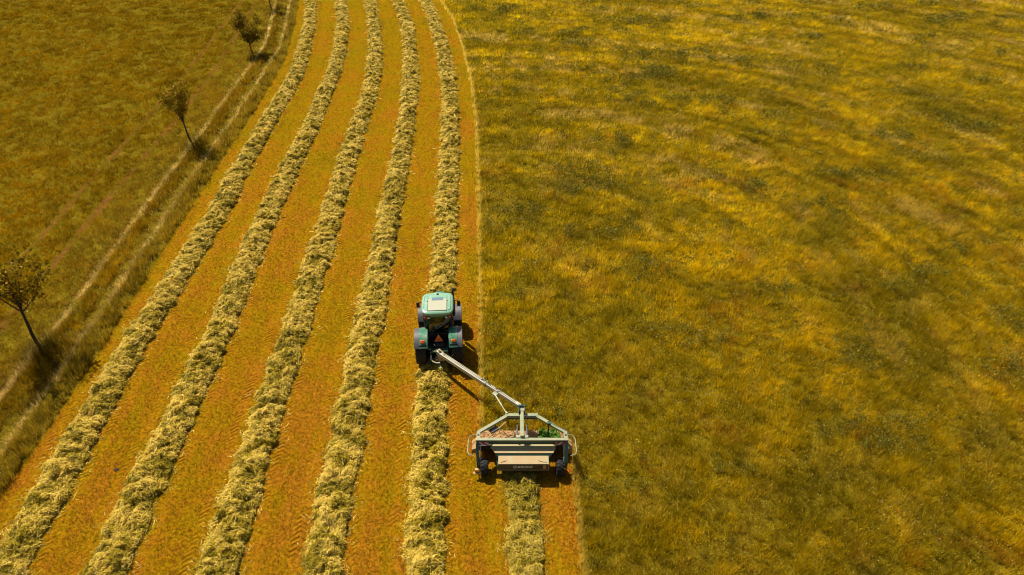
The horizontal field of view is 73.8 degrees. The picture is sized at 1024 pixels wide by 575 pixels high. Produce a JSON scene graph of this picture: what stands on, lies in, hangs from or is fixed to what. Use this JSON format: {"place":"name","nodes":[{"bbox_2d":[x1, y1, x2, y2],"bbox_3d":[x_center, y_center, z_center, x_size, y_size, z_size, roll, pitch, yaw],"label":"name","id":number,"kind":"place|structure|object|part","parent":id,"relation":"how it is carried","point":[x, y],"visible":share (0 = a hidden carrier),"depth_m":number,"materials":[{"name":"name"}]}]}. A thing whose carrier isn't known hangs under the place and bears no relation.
{"place":"outdoors","nodes":[
{"label":"outdoors","id":0,"kind":"place"},
{"bbox_2d":[0,0,298,490],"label":"verge grass","id":1,"kind":"structure","parent":0,"point":[48,344],"depth_m":56.43,"materials":[{"name":"plant"}]},
{"bbox_2d":[0,0,580,574],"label":"mown ground","id":2,"kind":"structure","parent":0,"point":[232,442],"depth_m":36.40,"materials":[{"name":"yellow plant"}]},
{"bbox_2d":[414,288,462,369],"bbox_3d":[-3.947,1.847,36.882,2.492,3.152,5.126,-2,37,-3],"label":"tractor","id":3,"kind":"object","parent":2,"relation":"on","point":[434,331],"visible":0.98,"depth_m":35.84,"materials":[{"name":"teal metal"}]},
{"bbox_3d":[-3.889,1.971,35.927,1.360,1.051,0.098,-2,37,-3],"label":"rear window","id":4,"kind":"part","parent":3,"relation":"part of","materials":[{"name":"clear glass"}]},
{"bbox_2d":[0,0,1023,574],"bbox_3d":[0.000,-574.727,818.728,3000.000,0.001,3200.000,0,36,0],"label":"ground","id":5,"kind":"structure","parent":0,"point":[700,440],"depth_m":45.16,"materials":[{"name":"yellow plant"}]},
{"bbox_2d":[0,245,53,347],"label":"young tree","id":6,"kind":"object","parent":5,"relation":"on","point":[16,295],"visible":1,"depth_m":35.64,"materials":[{"name":"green plant"}]},
{"bbox_2d":[0,0,243,283],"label":"dirt rut","id":7,"kind":"structure","parent":5,"relation":"on","point":[78,193],"depth_m":55.40,"materials":[{"name":"red soil"}]},
{"bbox_2d":[0,0,256,334],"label":"dirt rut","id":8,"kind":"structure","parent":5,"relation":"on","point":[53,265],"depth_m":51.44,"materials":[{"name":"red soil"}]},
{"bbox_2d":[0,0,317,574],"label":"windrow","id":9,"kind":"object","parent":5,"relation":"on","point":[47,496],"visible":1,"depth_m":36.51,"materials":[{"name":"beige plant"}]},
{"bbox_2d":[152,79,194,142],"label":"young tree","id":10,"kind":"object","parent":5,"relation":"on","point":[176,103],"visible":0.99,"depth_m":56.05,"materials":[{"name":"green plant"}]},
{"bbox_2d":[78,0,350,574],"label":"windrow","id":11,"kind":"object","parent":5,"relation":"on","point":[124,528],"visible":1,"depth_m":35.97,"materials":[{"name":"beige plant"}]},
{"bbox_2d":[229,8,263,53],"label":"young tree","id":12,"kind":"object","parent":5,"relation":"on","point":[253,35],"visible":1,"depth_m":75.95,"materials":[{"name":"green plant"}]},
{"bbox_2d":[187,0,384,574],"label":"windrow","id":13,"kind":"object","parent":5,"relation":"on","point":[223,547],"visible":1,"depth_m":36.08,"materials":[{"name":"beige plant"}]},
{"bbox_2d":[295,0,421,574],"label":"windrow","id":14,"kind":"object","parent":5,"relation":"on","point":[325,541],"visible":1,"depth_m":36.34,"materials":[{"name":"yellow plant"}]},
{"bbox_2d":[394,0,464,574],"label":"windrow","id":15,"kind":"object","parent":5,"relation":"on","point":[424,542],"visible":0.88,"depth_m":34.44,"materials":[{"name":"yellow plant"}]},
{"bbox_2d":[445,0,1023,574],"bbox_3d":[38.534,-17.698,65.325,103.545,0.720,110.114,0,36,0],"label":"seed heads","id":16,"kind":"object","parent":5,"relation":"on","point":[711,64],"visible":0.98,"depth_m":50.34,"materials":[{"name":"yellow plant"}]},
{"bbox_2d":[451,0,1023,574],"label":"meadow weeds","id":17,"kind":"object","parent":5,"relation":"on","point":[653,70],"visible":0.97,"depth_m":51.59,"materials":[{"name":"yellow plant"}]},
{"bbox_2d":[479,451,581,574],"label":"mown ground","id":18,"kind":"structure","parent":0,"point":[552,525],"depth_m":28.76,"materials":[{"name":"yellow plant"}]},
{"bbox_2d":[435,349,576,475],"bbox_3d":[-0.425,5.573,32.942,4.858,1.850,8.868,-11,38,-14],"label":"mower","id":19,"kind":"object","parent":18,"relation":"on","point":[522,449],"visible":1,"depth_m":30.44,"materials":[{"name":"grey metal"}]},
{"bbox_2d":[496,471,552,574],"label":"windrow","id":20,"kind":"object","parent":18,"relation":"on","point":[523,548],"visible":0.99,"depth_m":28.24,"materials":[{"name":"yellow plant"}]}
]}

